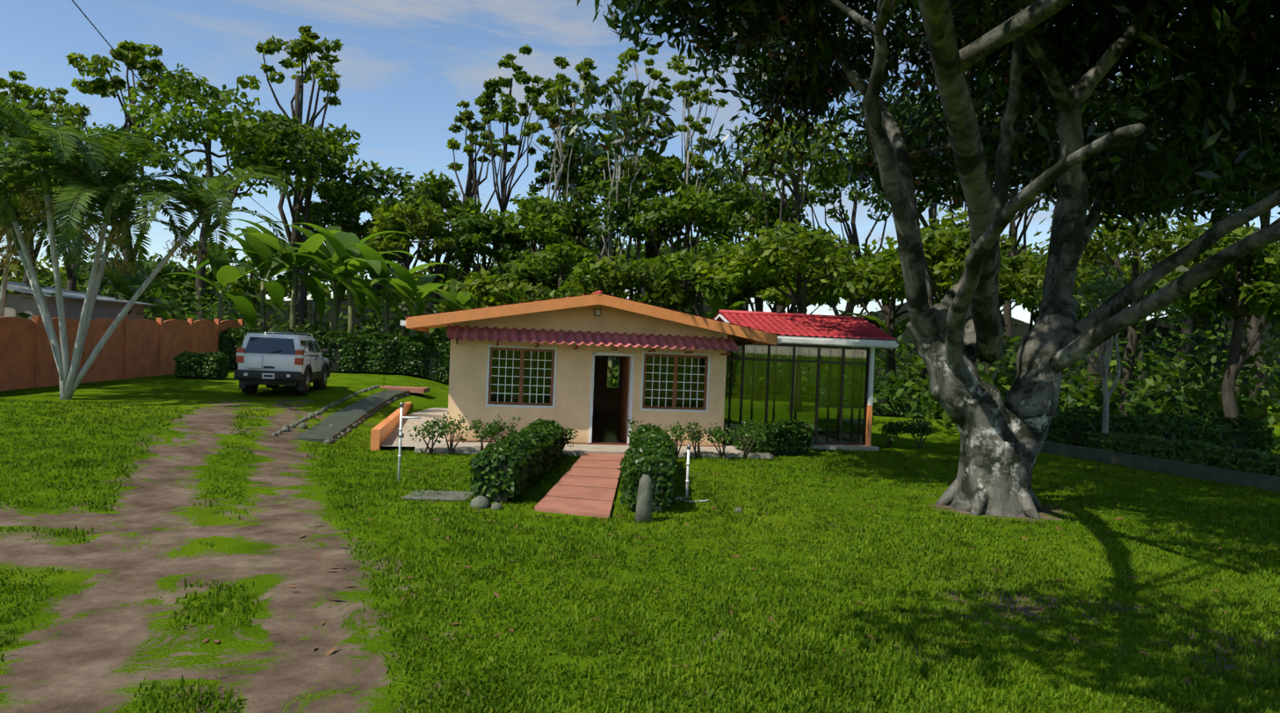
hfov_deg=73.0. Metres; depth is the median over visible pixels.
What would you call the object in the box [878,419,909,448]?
sunroom shrub
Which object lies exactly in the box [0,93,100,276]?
forest tree
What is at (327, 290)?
forest tree
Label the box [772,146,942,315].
forest tree
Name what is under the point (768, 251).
forest tree
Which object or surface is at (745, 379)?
banana
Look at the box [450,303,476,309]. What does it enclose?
banana
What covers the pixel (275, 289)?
banana
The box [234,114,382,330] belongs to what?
forest tree
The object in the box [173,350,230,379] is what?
hedge
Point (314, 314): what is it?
service cable and pole
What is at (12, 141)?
palm
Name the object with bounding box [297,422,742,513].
lawn rocks
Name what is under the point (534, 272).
forest tree
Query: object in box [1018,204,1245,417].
forest tree
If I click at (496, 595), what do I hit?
fallen leaves
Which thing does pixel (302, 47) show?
forest tree
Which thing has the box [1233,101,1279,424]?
forest tree
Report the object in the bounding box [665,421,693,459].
apron shrub
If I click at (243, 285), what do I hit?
forest tree
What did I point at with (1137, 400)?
understory
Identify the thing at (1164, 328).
forest backdrop
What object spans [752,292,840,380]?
forest tree
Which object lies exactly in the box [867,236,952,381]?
forest tree
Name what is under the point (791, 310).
forest tree
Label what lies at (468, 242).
forest tree
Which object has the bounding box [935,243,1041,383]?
forest tree
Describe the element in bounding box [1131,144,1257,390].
forest tree
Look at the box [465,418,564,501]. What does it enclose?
hedge path
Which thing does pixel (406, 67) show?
sky
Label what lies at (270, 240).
banana
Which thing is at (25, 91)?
forest tree
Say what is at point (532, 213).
forest tree
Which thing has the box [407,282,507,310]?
banana
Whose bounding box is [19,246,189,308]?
forest tree
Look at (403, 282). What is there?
banana
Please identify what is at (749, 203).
forest tree
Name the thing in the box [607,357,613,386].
banana
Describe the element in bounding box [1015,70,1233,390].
forest tree
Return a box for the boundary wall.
[0,315,243,390]
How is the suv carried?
on the ground at (107, 640)
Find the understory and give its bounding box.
[0,246,1279,448]
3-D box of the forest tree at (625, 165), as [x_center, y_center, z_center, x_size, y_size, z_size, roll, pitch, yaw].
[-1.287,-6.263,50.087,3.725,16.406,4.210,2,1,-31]
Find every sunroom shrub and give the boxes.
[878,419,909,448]
[902,416,933,449]
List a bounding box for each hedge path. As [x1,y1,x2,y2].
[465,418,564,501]
[615,421,677,511]
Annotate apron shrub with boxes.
[407,418,451,455]
[428,412,469,454]
[469,419,503,450]
[484,414,520,441]
[558,425,578,455]
[625,418,659,433]
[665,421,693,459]
[682,422,718,458]
[707,422,736,459]
[724,422,767,458]
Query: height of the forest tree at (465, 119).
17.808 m
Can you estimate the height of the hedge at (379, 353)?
2.673 m
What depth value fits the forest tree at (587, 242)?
64.47 m
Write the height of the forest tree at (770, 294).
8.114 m
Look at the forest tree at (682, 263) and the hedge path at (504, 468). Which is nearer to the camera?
the hedge path at (504, 468)
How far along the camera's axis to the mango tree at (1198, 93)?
14.50 m
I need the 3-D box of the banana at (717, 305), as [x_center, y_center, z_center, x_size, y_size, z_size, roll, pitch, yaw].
[3.884,-0.508,42.583,4.793,5.266,4.130,3,1,24]
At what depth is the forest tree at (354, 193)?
50.78 m
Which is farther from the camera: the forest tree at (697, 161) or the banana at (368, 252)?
the forest tree at (697, 161)
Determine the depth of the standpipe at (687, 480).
13.91 m
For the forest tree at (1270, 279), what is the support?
on the ground at (107, 640)
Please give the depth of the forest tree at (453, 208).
54.21 m
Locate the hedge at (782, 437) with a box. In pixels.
[732,418,814,455]
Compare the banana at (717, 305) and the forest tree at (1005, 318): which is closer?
the banana at (717, 305)
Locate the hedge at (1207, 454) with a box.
[1085,431,1279,477]
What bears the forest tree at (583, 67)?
on the ground at (107, 640)
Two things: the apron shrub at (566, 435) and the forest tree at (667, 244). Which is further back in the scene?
the forest tree at (667, 244)
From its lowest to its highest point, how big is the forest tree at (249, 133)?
15.027 m
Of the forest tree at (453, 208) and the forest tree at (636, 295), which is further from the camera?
the forest tree at (636, 295)
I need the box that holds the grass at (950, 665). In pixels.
[0,397,1279,712]
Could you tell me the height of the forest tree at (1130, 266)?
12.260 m
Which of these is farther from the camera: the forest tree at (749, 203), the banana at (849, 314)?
the forest tree at (749, 203)
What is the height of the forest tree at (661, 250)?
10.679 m
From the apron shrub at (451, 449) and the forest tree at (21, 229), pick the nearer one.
the apron shrub at (451, 449)
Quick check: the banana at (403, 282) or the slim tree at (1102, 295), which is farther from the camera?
the banana at (403, 282)
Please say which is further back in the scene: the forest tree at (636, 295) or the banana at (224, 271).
the forest tree at (636, 295)
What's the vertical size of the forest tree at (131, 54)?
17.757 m
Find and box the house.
[400,290,898,459]
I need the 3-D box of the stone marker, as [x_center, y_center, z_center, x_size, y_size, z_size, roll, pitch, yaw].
[0.051,1.990,11.966,0.232,0.694,0.223,2,1,-1]
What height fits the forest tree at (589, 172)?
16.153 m
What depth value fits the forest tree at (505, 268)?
61.59 m
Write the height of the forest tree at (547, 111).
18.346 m
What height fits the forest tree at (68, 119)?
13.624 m
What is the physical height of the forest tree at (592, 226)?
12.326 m
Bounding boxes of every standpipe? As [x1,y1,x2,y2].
[397,402,420,483]
[675,444,708,502]
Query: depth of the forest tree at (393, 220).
46.99 m
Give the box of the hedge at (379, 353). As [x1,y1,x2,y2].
[216,326,450,383]
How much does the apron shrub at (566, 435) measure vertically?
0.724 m
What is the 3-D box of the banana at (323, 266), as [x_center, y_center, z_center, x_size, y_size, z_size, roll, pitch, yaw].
[-13.670,-2.206,39.902,5.971,5.530,5.782,2,1,-1]
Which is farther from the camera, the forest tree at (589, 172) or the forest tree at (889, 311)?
the forest tree at (589, 172)
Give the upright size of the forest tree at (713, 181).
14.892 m
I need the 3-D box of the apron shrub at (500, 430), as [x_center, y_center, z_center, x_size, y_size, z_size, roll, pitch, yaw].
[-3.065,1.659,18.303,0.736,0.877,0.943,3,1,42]
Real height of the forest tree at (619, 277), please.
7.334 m
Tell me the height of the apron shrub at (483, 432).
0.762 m
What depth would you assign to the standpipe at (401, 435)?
14.29 m
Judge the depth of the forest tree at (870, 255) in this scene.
59.29 m
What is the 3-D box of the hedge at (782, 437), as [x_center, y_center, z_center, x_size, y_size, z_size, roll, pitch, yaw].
[3.167,1.887,20.413,1.895,0.883,0.938,2,1,-25]
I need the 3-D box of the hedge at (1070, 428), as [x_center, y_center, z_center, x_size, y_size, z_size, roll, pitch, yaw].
[13.197,2.079,24.251,7.550,1.259,1.733,3,1,20]
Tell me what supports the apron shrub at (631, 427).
on the ground at (107, 640)
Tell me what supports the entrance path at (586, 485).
on the ground at (107, 640)
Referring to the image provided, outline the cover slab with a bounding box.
[401,490,472,501]
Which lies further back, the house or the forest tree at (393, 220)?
the forest tree at (393, 220)
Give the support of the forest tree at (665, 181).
on the ground at (107, 640)
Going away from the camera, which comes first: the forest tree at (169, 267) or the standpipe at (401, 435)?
the standpipe at (401, 435)
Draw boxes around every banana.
[79,259,196,319]
[149,228,292,330]
[194,226,337,331]
[196,218,358,329]
[257,221,419,333]
[257,222,418,334]
[260,246,403,332]
[319,243,466,339]
[369,260,465,340]
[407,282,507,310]
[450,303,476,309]
[489,291,525,303]
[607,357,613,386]
[688,289,773,397]
[734,345,785,399]
[827,309,901,364]
[838,312,914,380]
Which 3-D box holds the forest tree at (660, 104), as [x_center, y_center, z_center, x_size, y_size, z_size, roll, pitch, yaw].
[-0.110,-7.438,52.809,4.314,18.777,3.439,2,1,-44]
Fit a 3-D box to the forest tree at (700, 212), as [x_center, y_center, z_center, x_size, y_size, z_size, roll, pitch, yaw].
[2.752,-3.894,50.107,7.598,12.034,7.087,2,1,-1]
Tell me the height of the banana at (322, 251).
6.922 m
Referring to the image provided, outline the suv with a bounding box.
[233,330,330,395]
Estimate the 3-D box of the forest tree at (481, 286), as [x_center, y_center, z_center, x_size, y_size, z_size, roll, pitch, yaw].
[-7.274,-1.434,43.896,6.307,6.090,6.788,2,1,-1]
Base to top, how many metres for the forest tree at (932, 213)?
16.031 m
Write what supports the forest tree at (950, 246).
on the ground at (107, 640)
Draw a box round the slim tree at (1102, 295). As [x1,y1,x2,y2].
[1033,265,1193,439]
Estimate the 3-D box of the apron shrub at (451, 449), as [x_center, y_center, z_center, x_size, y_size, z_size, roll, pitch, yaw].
[-4.056,1.625,18.160,0.953,0.862,1.135,2,1,-1]
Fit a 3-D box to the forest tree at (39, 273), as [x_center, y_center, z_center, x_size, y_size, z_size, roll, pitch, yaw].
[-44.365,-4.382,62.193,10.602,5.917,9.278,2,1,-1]
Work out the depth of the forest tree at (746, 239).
61.46 m
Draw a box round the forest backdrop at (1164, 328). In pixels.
[51,263,1279,405]
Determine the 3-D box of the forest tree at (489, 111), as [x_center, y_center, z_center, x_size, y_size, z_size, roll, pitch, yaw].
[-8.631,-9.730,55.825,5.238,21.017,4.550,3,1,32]
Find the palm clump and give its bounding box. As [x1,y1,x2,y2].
[0,101,295,399]
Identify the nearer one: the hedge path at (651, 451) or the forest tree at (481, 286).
the hedge path at (651, 451)
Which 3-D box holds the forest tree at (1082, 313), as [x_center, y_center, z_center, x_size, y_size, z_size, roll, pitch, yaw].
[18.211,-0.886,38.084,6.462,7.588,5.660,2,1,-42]
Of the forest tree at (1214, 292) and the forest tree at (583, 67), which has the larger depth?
the forest tree at (583, 67)
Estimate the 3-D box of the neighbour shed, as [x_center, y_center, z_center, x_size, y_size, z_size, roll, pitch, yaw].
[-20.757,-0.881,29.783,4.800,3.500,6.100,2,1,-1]
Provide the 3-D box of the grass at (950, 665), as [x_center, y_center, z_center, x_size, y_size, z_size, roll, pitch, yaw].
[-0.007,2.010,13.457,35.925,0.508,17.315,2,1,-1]
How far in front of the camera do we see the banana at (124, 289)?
35.33 m
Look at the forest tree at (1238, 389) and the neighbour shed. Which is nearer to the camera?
the neighbour shed
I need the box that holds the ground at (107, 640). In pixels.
[0,368,1279,712]
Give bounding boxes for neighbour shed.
[0,281,156,321]
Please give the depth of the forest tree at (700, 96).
55.20 m
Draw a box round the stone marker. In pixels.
[635,475,652,523]
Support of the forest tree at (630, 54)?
on the ground at (107, 640)
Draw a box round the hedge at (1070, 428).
[1003,402,1276,455]
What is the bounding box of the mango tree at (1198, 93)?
[546,0,1279,519]
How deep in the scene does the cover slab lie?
13.05 m
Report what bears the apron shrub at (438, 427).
on the ground at (107, 640)
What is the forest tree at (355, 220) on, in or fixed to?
on the ground at (107, 640)
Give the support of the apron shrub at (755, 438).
on the ground at (107, 640)
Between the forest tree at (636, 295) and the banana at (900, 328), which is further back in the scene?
the forest tree at (636, 295)
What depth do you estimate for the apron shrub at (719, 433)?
19.15 m
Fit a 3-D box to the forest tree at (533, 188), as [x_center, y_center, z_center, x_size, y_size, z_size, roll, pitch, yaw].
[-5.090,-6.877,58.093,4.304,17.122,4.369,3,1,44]
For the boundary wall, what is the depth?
28.40 m
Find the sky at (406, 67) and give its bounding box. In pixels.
[0,0,1279,325]
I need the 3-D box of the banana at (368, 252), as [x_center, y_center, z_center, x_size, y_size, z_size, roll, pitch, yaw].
[-11.484,-2.112,39.497,5.895,5.539,4.870,2,1,-27]
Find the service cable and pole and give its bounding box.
[72,0,318,332]
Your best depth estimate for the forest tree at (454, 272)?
58.64 m
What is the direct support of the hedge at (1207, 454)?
on the ground at (107, 640)
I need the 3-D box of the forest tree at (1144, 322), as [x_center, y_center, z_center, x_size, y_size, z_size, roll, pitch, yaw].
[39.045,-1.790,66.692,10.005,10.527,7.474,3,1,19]
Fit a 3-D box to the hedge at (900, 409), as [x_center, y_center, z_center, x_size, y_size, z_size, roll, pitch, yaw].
[16.005,1.860,34.870,15.737,1.708,1.934,3,1,10]
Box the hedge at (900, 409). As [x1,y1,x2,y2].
[867,376,1255,425]
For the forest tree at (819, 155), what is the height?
16.447 m
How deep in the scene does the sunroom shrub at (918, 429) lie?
22.94 m
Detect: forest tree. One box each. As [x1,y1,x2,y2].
[0,70,86,295]
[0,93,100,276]
[0,216,34,238]
[0,254,101,295]
[4,113,126,291]
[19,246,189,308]
[64,39,194,298]
[86,63,327,319]
[143,259,274,315]
[181,241,291,332]
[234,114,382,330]
[236,25,344,330]
[269,260,402,303]
[294,181,368,327]
[296,166,449,337]
[360,195,455,336]
[364,260,491,331]
[398,169,482,342]
[436,266,551,311]
[441,211,527,278]
[445,100,502,282]
[462,240,573,289]
[465,43,547,278]
[477,190,583,289]
[491,240,609,303]
[519,79,590,264]
[527,122,591,263]
[534,132,622,265]
[537,56,609,260]
[543,178,680,293]
[544,234,667,294]
[558,251,692,311]
[589,102,658,267]
[590,233,647,298]
[600,40,674,379]
[607,79,669,300]
[614,243,713,305]
[615,151,708,305]
[626,182,756,311]
[629,234,769,316]
[642,235,717,310]
[650,51,729,303]
[656,114,718,251]
[671,238,786,384]
[694,217,905,412]
[695,167,781,310]
[701,180,811,392]
[701,245,829,401]
[708,106,859,395]
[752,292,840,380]
[769,224,854,388]
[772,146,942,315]
[791,242,875,315]
[832,247,946,380]
[848,88,1030,379]
[867,209,1041,418]
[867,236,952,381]
[924,141,1089,389]
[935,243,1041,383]
[997,250,1128,331]
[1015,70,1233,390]
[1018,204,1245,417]
[1028,247,1176,381]
[1103,264,1209,390]
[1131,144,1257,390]
[1154,222,1279,426]
[1211,205,1279,313]
[1229,275,1270,394]
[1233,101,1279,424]
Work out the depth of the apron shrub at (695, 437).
19.17 m
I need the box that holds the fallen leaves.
[183,454,1279,687]
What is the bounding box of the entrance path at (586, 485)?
[534,453,624,518]
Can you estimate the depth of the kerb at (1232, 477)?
19.89 m
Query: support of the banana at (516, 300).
on the ground at (107, 640)
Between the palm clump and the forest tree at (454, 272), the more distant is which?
the forest tree at (454, 272)
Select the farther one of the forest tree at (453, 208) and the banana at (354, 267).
the forest tree at (453, 208)

